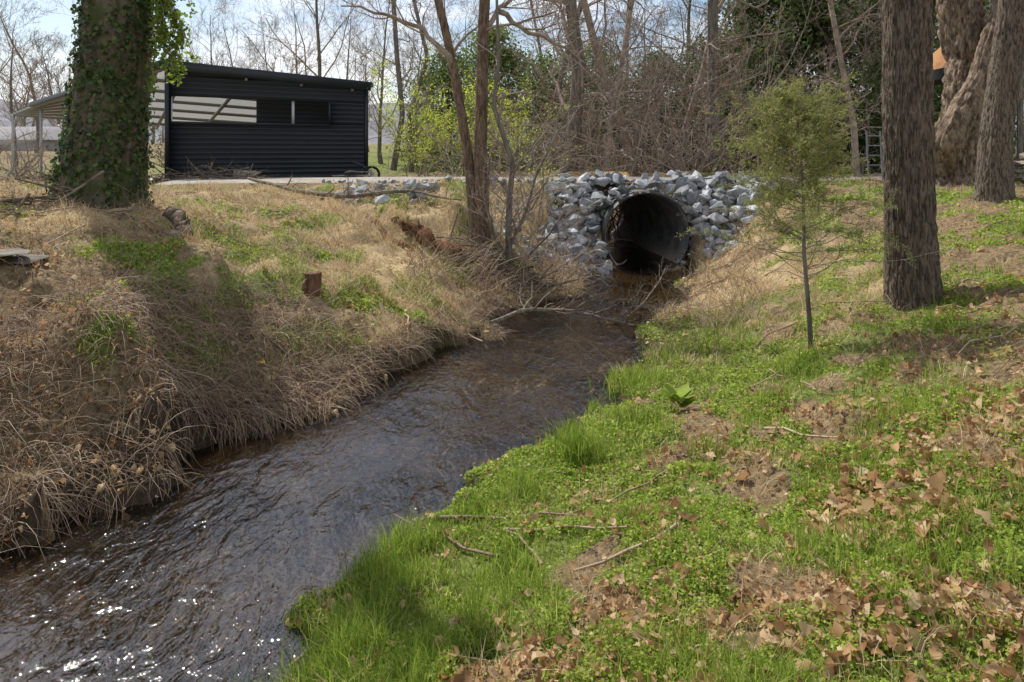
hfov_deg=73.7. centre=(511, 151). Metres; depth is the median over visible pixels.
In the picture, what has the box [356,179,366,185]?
riprap rock
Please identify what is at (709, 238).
riprap rock
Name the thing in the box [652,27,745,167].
evergreen tree
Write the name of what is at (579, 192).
riprap rock
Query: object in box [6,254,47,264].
stone slab
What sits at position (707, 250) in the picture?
riprap rock
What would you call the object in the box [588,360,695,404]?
grass tuft
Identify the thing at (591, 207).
riprap rock
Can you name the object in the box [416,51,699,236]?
bare shrub
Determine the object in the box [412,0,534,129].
bare tree
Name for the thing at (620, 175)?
riprap rock
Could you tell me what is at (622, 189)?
riprap rock
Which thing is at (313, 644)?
grass tuft
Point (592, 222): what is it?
riprap rock
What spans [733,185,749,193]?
riprap rock
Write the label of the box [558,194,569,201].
riprap rock
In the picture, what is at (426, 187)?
riprap rock
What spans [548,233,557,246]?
riprap rock
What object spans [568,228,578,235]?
riprap rock
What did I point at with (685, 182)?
riprap rock
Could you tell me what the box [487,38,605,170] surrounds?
evergreen tree
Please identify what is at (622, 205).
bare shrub
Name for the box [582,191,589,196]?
riprap rock
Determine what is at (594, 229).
riprap rock
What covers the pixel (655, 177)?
riprap rock
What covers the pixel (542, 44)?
bare tree
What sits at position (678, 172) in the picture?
riprap rock
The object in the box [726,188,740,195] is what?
riprap rock
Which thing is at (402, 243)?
rotten log
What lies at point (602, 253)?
riprap rock
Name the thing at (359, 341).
grass tuft
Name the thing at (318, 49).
bare tree
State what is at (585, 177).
riprap rock
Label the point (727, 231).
riprap rock
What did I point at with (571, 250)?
riprap rock
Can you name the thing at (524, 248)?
riprap rock
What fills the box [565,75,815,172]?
bare shrub
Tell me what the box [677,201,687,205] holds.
riprap rock
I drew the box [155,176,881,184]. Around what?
gravel road
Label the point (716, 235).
riprap rock
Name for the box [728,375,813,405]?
grass tuft
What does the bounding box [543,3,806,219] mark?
bare shrub
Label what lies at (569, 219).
riprap rock
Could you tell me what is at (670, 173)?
riprap rock
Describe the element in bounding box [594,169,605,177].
riprap rock
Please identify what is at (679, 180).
riprap rock
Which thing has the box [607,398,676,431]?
grass tuft
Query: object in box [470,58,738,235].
bare shrub
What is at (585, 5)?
bare tree
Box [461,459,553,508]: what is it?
grass tuft
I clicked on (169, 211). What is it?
rock
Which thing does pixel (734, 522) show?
clover ground cover
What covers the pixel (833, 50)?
bare tree
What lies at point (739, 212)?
riprap rock
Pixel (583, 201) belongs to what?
riprap rock
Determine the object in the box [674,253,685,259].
riprap rock
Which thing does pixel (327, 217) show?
grass tuft
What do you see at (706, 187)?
riprap rock
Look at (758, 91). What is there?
bare shrub
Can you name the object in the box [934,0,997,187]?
gnarled old tree
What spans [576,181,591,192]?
riprap rock
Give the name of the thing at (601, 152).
bare shrub
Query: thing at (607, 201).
riprap rock
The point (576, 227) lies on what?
riprap rock
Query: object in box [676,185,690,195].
riprap rock
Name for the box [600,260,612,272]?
riprap rock
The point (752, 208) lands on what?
riprap rock
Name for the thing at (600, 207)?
riprap rock
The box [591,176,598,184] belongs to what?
riprap rock
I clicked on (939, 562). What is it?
grass tuft
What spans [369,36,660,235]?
bare shrub
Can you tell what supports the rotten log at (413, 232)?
on the ground at (28, 619)
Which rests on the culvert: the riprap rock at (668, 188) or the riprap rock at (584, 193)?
the riprap rock at (668, 188)
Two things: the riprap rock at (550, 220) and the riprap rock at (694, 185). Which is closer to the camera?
the riprap rock at (550, 220)
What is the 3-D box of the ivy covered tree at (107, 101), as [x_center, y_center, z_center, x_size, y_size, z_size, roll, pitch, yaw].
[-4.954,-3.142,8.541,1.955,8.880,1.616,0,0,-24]
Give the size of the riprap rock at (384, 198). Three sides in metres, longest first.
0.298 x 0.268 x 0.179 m
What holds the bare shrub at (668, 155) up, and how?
on the ground at (28, 619)
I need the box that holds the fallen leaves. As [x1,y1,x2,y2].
[0,176,1023,681]
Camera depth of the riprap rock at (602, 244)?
12.91 m
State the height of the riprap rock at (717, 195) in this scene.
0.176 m
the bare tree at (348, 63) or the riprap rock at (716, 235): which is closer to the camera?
the riprap rock at (716, 235)
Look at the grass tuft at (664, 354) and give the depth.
7.07 m
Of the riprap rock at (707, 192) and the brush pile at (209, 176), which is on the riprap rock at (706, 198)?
the riprap rock at (707, 192)
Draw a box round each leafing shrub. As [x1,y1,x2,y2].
[368,42,542,176]
[377,68,533,176]
[453,70,579,173]
[464,149,571,215]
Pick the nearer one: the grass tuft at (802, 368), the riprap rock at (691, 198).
the grass tuft at (802, 368)
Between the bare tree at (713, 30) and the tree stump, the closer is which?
the tree stump
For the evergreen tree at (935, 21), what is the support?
on the ground at (28, 619)
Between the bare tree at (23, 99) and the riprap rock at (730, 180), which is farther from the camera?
the bare tree at (23, 99)
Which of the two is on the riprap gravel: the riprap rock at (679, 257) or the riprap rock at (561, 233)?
the riprap rock at (561, 233)
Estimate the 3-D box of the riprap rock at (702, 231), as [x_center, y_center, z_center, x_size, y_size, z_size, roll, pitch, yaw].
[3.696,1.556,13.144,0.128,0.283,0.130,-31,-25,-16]
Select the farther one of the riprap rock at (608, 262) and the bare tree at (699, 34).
the bare tree at (699, 34)
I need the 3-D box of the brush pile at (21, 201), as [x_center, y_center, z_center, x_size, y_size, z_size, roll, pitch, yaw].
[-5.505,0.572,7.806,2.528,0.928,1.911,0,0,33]
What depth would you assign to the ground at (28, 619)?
4.80 m
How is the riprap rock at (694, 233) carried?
on the ground at (28, 619)
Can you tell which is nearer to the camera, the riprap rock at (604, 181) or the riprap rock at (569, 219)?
the riprap rock at (569, 219)
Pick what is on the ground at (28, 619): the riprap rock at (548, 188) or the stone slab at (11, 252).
the stone slab at (11, 252)
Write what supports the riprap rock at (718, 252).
on the ground at (28, 619)
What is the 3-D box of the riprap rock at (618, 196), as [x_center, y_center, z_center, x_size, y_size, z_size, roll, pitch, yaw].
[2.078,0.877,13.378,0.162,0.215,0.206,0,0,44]
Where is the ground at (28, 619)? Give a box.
[0,143,1023,681]
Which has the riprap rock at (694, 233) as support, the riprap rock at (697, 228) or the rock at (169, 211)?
the riprap rock at (697, 228)
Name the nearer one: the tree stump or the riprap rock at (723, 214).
the tree stump
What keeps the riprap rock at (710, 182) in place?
on the ground at (28, 619)
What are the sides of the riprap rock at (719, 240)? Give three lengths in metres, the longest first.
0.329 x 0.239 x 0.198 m
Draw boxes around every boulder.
[166,231,181,236]
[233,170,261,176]
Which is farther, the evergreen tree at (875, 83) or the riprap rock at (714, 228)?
the evergreen tree at (875, 83)
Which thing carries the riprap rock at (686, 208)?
on the riprap rock at (692, 211)
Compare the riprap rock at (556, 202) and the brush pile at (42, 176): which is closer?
the riprap rock at (556, 202)
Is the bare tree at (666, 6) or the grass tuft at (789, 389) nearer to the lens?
the grass tuft at (789, 389)
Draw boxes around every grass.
[8,177,1023,681]
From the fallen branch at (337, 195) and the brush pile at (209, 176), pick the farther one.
the brush pile at (209, 176)
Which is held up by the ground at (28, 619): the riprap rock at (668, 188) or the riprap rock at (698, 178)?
the riprap rock at (698, 178)
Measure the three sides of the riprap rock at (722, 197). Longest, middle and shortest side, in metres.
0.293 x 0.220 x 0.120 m
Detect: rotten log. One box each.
[366,214,419,252]
[390,216,465,255]
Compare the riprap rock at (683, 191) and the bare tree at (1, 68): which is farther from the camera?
the bare tree at (1, 68)
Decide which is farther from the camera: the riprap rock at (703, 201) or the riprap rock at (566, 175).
the riprap rock at (566, 175)
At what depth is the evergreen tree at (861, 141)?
22.35 m
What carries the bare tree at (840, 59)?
on the ground at (28, 619)
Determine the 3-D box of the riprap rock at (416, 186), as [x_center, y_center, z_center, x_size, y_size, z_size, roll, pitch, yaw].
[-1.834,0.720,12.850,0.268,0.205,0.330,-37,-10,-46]
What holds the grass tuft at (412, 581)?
on the ground at (28, 619)
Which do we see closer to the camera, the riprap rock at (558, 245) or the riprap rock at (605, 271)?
the riprap rock at (605, 271)
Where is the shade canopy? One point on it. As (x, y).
(939, 63)
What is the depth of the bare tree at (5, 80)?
49.79 m
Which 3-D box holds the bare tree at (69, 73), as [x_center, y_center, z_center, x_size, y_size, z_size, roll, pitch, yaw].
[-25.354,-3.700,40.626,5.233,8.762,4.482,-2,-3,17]
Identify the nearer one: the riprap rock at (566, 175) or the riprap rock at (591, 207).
the riprap rock at (591, 207)
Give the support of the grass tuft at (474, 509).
on the ground at (28, 619)
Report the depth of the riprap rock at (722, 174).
14.10 m
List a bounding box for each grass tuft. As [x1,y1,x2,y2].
[179,229,318,269]
[260,625,380,681]
[279,583,399,681]
[295,209,352,228]
[309,562,420,648]
[325,313,385,368]
[357,545,468,604]
[394,513,475,564]
[439,477,518,528]
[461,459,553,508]
[534,414,615,471]
[587,490,673,543]
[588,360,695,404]
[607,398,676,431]
[640,337,696,366]
[670,422,748,463]
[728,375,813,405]
[752,496,979,591]
[760,346,843,385]
[771,505,1023,640]
[835,391,926,442]
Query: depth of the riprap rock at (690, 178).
14.11 m
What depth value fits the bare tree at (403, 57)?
47.82 m
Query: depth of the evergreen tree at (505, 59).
26.54 m
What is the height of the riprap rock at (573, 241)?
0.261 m
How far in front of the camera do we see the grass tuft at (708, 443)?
4.29 m
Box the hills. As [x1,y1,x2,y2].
[0,89,1023,147]
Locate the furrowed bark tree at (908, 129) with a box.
[881,0,942,311]
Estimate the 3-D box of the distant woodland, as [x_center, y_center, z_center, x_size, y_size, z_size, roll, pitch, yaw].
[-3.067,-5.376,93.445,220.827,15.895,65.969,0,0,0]
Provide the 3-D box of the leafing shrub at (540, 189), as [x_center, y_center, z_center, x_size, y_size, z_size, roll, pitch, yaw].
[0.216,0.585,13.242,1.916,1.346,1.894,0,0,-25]
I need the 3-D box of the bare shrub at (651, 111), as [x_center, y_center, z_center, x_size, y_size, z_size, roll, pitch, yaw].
[3.939,-1.319,20.855,11.841,7.870,8.067,0,0,0]
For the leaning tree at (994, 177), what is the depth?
10.13 m
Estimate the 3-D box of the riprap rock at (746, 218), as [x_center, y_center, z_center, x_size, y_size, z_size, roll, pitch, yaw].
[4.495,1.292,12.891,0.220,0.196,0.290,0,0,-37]
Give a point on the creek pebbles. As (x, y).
(152, 634)
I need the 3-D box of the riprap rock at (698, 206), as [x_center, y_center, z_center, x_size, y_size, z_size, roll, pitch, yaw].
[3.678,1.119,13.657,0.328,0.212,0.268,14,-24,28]
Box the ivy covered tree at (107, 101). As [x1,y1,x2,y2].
[42,0,201,211]
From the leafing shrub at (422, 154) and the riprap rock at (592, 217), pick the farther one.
the leafing shrub at (422, 154)
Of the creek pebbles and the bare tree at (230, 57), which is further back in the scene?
the bare tree at (230, 57)
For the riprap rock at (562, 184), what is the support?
on the ground at (28, 619)
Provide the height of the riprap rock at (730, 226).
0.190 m
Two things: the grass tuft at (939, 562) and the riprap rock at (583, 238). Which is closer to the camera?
the grass tuft at (939, 562)
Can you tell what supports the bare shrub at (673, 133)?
on the ground at (28, 619)
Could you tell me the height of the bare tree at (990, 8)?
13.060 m
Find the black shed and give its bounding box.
[10,60,372,178]
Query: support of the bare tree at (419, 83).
on the ground at (28, 619)
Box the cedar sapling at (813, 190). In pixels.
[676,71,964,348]
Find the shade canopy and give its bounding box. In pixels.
[933,47,1018,175]
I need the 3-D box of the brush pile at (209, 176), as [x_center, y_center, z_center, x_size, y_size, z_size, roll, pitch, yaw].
[-6.614,0.574,15.174,2.608,1.017,1.587,0,0,0]
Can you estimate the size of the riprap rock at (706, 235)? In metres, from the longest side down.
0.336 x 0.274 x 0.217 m
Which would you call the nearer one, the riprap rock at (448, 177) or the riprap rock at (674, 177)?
the riprap rock at (448, 177)
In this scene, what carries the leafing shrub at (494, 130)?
on the ground at (28, 619)
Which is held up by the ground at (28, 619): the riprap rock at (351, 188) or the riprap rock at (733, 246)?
the riprap rock at (351, 188)
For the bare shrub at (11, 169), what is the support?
on the ground at (28, 619)
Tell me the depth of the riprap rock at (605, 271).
12.25 m
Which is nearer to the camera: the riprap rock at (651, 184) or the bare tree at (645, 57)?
the riprap rock at (651, 184)
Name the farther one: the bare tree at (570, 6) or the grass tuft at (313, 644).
the bare tree at (570, 6)
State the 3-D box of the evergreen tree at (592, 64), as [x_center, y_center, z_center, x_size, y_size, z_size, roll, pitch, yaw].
[3.646,-2.399,31.835,7.182,6.564,5.906,0,0,-43]
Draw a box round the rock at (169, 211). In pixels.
[162,206,193,235]
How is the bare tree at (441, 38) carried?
on the ground at (28, 619)
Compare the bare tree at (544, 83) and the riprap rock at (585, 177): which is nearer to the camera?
the riprap rock at (585, 177)
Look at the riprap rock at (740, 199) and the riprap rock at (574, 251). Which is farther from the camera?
the riprap rock at (740, 199)
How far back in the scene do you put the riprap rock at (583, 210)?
13.48 m
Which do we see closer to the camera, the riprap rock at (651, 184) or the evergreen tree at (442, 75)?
the riprap rock at (651, 184)
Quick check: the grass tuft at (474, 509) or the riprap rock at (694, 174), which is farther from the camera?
the riprap rock at (694, 174)
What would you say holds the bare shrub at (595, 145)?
on the ground at (28, 619)
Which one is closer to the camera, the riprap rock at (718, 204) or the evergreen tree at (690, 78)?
the riprap rock at (718, 204)
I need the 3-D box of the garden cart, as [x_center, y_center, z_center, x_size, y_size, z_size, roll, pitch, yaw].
[-4.008,0.550,18.766,0.841,0.604,0.402,0,0,0]
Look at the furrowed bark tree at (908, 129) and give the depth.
6.45 m
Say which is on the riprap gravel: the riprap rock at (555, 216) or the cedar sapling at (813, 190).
the riprap rock at (555, 216)
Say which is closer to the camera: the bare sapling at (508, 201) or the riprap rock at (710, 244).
the bare sapling at (508, 201)
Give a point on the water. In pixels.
(623, 260)
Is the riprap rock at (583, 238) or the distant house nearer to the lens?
the riprap rock at (583, 238)
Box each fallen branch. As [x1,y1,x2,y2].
[247,175,461,200]
[606,256,675,319]
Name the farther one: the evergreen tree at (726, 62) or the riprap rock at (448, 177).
the evergreen tree at (726, 62)
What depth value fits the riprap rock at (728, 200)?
13.58 m
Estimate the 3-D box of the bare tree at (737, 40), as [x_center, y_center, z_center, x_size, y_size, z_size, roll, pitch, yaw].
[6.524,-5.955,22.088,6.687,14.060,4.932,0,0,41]
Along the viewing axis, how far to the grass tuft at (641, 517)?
3.40 m
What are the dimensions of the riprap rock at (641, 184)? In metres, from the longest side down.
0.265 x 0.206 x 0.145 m
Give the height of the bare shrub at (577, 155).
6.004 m
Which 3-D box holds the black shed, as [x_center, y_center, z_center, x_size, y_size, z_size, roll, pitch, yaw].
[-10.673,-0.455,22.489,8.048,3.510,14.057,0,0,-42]
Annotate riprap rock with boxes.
[345,186,355,193]
[354,184,367,192]
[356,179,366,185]
[374,182,384,190]
[374,194,390,204]
[402,179,415,188]
[411,183,420,190]
[415,193,427,198]
[419,184,430,190]
[429,182,438,190]
[443,175,452,181]
[521,246,535,254]
[538,224,547,233]
[544,184,552,193]
[546,193,554,202]
[548,206,558,211]
[548,216,563,228]
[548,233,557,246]
[551,211,560,218]
[554,199,565,206]
[555,242,564,250]
[556,182,572,194]
[558,173,570,177]
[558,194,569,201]
[558,231,566,239]
[562,203,576,215]
[565,213,581,223]
[565,223,578,230]
[566,236,580,244]
[567,193,577,203]
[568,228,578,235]
[568,247,576,261]
[569,184,578,192]
[571,243,582,250]
[572,249,581,258]
[575,187,585,198]
[575,235,587,244]
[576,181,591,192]
[577,226,586,237]
[578,172,589,180]
[578,198,593,206]
[580,204,587,214]
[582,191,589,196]
[584,214,595,220]
[586,204,595,211]
[587,225,599,233]
[588,220,599,225]
[590,256,601,266]
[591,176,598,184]
[591,191,605,201]
[592,241,606,249]
[593,197,605,204]
[593,249,605,256]
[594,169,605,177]
[594,203,609,212]
[596,268,610,279]
[597,177,611,186]
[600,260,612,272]
[603,195,613,205]
[604,172,612,177]
[608,187,620,199]
[608,190,616,196]
[610,171,622,178]
[612,173,618,182]
[614,191,622,200]
[615,175,626,186]
[616,185,629,194]
[635,179,646,188]
[646,180,656,188]
[649,175,658,180]
[656,181,664,190]
[663,184,675,193]
[667,170,675,177]
[671,174,678,181]
[674,177,687,188]
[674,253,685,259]
[675,170,682,176]
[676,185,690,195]
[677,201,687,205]
[679,180,689,184]
[679,196,686,202]
[681,204,691,213]
[682,182,697,188]
[682,213,692,220]
[683,175,693,182]
[686,191,698,206]
[689,208,698,214]
[689,231,698,236]
[690,215,707,224]
[690,222,703,231]
[691,170,701,180]
[692,202,702,213]
[695,176,704,182]
[697,182,706,187]
[698,225,710,237]
[699,194,711,200]
[699,198,707,204]
[700,226,704,237]
[701,185,711,192]
[702,188,711,195]
[702,248,712,257]
[705,177,717,186]
[705,234,714,241]
[707,212,728,224]
[709,201,722,213]
[709,240,715,248]
[711,192,727,199]
[711,225,719,230]
[713,231,720,238]
[713,250,726,259]
[714,230,731,233]
[715,171,728,178]
[715,237,725,243]
[718,195,726,203]
[720,208,727,216]
[720,233,736,239]
[724,176,733,184]
[724,198,733,204]
[725,239,740,250]
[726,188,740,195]
[727,195,737,201]
[727,223,737,232]
[729,212,737,219]
[731,205,742,218]
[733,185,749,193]
[737,192,750,205]
[740,215,754,224]
[746,205,758,212]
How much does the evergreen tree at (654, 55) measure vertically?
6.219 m
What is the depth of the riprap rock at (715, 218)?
13.18 m
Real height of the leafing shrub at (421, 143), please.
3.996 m
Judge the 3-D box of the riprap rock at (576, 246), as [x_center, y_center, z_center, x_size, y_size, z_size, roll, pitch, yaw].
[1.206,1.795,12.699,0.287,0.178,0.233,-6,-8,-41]
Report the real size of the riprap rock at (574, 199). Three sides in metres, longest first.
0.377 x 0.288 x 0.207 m
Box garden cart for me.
[350,161,379,176]
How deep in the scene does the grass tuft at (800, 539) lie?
2.73 m
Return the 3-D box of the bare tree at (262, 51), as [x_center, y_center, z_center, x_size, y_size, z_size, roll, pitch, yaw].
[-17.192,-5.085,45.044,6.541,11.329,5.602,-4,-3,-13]
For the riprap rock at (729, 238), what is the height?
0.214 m
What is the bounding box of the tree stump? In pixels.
[302,271,321,297]
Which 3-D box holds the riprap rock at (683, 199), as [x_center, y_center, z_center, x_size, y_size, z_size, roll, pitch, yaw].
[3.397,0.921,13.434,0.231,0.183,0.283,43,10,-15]
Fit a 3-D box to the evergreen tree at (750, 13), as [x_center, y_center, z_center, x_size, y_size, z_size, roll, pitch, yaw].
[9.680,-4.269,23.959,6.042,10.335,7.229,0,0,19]
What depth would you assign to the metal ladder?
14.64 m
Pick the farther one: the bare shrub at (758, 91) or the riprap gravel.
the bare shrub at (758, 91)
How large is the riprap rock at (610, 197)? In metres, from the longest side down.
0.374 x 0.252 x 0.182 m
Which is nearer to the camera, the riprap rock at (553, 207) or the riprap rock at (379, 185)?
the riprap rock at (379, 185)
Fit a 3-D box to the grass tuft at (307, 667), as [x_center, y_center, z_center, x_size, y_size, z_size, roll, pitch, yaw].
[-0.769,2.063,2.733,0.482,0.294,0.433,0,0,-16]
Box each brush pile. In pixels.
[0,162,159,219]
[0,163,53,182]
[148,157,233,184]
[151,155,272,181]
[409,213,536,298]
[470,248,600,312]
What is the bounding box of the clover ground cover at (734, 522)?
[0,182,1023,681]
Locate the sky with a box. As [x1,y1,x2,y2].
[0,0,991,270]
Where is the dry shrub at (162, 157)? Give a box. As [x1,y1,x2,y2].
[148,119,229,177]
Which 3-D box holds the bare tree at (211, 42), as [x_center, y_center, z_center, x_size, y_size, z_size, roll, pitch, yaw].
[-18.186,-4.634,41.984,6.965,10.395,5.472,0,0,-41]
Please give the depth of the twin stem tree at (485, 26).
11.06 m
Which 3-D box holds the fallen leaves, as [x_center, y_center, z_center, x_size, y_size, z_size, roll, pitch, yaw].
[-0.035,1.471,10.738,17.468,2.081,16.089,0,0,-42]
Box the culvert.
[594,184,689,273]
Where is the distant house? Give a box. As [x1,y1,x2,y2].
[0,127,64,150]
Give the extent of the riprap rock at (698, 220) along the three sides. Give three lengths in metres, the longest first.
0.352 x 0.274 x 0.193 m
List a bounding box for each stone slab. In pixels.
[0,248,29,256]
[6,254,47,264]
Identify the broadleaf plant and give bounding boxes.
[660,383,695,407]
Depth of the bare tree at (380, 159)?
34.40 m
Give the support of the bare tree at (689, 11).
on the ground at (28, 619)
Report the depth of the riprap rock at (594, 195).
13.47 m
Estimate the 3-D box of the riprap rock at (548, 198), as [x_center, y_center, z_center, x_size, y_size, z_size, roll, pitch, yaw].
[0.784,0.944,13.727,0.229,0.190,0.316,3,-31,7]
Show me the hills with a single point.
(372, 133)
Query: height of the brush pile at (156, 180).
1.036 m
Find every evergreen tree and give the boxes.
[378,40,502,171]
[422,21,562,175]
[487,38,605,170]
[545,30,653,165]
[619,44,700,162]
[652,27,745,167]
[675,4,819,167]
[699,0,879,172]
[724,0,941,173]
[771,0,989,172]
[845,7,1016,170]
[934,0,1023,167]
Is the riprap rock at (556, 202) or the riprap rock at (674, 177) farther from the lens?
the riprap rock at (674, 177)
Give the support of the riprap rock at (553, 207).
on the riprap rock at (555, 216)
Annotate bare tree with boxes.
[0,0,40,97]
[0,0,64,164]
[0,0,72,152]
[28,26,78,158]
[42,1,184,76]
[160,0,254,67]
[200,0,273,69]
[219,0,377,76]
[230,22,272,68]
[235,1,296,72]
[269,0,337,75]
[312,0,405,96]
[320,0,417,163]
[329,20,406,151]
[357,0,435,170]
[373,0,466,171]
[378,3,467,161]
[399,0,535,170]
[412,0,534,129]
[499,0,639,171]
[499,0,704,174]
[506,0,603,139]
[517,0,671,171]
[518,0,686,171]
[539,0,683,112]
[581,0,745,111]
[585,0,680,163]
[599,0,811,169]
[668,0,773,101]
[677,0,777,172]
[761,0,881,176]
[765,0,936,154]
[815,0,937,173]
[983,0,994,22]
[984,0,1023,167]
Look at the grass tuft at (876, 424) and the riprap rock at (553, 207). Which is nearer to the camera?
the grass tuft at (876, 424)
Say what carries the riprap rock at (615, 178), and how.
on the ground at (28, 619)
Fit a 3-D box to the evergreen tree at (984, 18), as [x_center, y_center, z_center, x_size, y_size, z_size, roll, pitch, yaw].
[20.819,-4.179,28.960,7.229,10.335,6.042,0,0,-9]
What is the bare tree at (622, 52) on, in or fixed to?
on the ground at (28, 619)
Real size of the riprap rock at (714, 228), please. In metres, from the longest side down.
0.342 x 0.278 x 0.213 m
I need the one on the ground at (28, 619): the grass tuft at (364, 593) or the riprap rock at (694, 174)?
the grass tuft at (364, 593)
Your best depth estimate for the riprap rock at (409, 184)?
12.45 m
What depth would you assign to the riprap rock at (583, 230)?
13.08 m
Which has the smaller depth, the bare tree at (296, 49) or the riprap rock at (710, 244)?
the riprap rock at (710, 244)
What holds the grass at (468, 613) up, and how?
on the ground at (28, 619)
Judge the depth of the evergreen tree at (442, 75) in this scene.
29.48 m
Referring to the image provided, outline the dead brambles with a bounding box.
[0,168,1023,681]
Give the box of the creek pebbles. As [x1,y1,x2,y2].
[0,248,698,681]
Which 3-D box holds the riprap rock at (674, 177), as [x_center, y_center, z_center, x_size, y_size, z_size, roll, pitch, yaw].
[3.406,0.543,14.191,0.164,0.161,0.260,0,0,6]
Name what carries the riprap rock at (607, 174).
on the riprap rock at (604, 181)
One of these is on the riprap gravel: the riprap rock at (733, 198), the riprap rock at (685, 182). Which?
the riprap rock at (733, 198)
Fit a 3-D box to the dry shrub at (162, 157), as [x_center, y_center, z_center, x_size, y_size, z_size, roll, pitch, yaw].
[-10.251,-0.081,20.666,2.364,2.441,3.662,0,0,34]
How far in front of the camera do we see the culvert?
14.83 m
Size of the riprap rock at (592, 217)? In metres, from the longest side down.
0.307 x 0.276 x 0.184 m
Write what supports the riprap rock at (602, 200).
on the culvert
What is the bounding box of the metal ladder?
[866,131,882,179]
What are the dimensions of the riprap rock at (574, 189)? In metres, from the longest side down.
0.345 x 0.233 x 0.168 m
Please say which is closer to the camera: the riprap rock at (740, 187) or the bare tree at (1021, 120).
the riprap rock at (740, 187)
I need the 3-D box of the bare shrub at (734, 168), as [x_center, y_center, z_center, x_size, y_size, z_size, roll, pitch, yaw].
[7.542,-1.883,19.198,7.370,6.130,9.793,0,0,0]
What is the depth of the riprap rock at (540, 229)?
12.93 m
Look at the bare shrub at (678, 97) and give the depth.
21.04 m
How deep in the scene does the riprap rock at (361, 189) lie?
12.38 m
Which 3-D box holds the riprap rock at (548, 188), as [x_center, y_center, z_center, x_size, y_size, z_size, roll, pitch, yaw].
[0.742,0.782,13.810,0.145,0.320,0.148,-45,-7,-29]
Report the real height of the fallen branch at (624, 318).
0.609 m
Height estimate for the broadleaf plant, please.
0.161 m
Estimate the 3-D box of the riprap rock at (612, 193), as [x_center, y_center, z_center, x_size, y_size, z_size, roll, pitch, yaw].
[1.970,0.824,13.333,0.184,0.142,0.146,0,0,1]
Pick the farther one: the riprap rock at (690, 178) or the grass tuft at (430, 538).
the riprap rock at (690, 178)
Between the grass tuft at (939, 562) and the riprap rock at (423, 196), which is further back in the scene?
the riprap rock at (423, 196)
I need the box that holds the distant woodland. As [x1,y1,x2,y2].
[0,28,1023,168]
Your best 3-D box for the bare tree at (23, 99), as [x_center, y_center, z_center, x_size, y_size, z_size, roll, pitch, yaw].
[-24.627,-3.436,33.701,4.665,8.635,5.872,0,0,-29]
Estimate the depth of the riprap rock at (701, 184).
13.99 m
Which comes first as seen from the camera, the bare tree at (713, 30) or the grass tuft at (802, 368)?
the grass tuft at (802, 368)
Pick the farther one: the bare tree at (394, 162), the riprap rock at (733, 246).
the bare tree at (394, 162)
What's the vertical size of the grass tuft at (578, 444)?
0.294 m
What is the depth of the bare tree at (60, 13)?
46.10 m
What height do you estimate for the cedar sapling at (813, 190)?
2.646 m
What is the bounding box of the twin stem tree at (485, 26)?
[331,0,605,253]
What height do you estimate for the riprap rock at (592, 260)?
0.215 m
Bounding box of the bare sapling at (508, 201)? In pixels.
[424,0,605,276]
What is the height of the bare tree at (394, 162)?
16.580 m
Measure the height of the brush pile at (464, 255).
1.356 m
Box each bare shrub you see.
[0,118,62,182]
[0,127,58,180]
[352,22,648,177]
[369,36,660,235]
[409,66,647,252]
[409,76,867,210]
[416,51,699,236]
[470,0,881,176]
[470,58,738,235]
[488,2,771,185]
[488,45,796,247]
[515,0,767,175]
[518,51,835,269]
[530,0,935,172]
[534,77,880,221]
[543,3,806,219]
[565,75,815,172]
[639,0,879,176]
[660,26,938,171]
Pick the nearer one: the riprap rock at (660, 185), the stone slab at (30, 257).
the stone slab at (30, 257)
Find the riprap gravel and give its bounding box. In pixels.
[321,173,799,294]
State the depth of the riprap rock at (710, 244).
12.90 m
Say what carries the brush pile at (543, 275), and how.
on the ground at (28, 619)
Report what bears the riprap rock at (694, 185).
on the ground at (28, 619)
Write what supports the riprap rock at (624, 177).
on the ground at (28, 619)
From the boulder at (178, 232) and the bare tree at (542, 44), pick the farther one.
the bare tree at (542, 44)
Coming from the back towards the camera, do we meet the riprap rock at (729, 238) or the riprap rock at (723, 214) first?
the riprap rock at (723, 214)
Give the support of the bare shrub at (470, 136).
on the ground at (28, 619)
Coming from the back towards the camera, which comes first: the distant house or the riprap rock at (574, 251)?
the distant house
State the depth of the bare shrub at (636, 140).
18.94 m
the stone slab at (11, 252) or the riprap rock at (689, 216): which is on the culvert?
the riprap rock at (689, 216)
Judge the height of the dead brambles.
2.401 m
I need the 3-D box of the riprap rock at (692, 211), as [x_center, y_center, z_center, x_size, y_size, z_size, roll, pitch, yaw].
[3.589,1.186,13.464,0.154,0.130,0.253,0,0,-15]
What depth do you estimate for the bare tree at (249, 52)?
69.15 m
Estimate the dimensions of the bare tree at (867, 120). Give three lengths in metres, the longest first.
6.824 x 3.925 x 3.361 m
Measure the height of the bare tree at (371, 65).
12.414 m
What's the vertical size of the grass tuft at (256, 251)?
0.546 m
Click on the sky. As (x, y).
(64, 22)
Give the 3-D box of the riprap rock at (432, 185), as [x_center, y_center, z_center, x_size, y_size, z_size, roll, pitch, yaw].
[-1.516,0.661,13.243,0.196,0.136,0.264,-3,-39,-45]
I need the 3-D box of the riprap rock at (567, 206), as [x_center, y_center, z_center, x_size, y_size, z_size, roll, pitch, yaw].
[1.124,1.147,13.493,0.249,0.266,0.328,0,0,24]
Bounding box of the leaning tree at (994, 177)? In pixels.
[973,0,1023,203]
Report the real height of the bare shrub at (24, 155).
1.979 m
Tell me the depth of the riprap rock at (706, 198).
13.68 m
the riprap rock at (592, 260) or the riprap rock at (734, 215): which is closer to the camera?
the riprap rock at (592, 260)

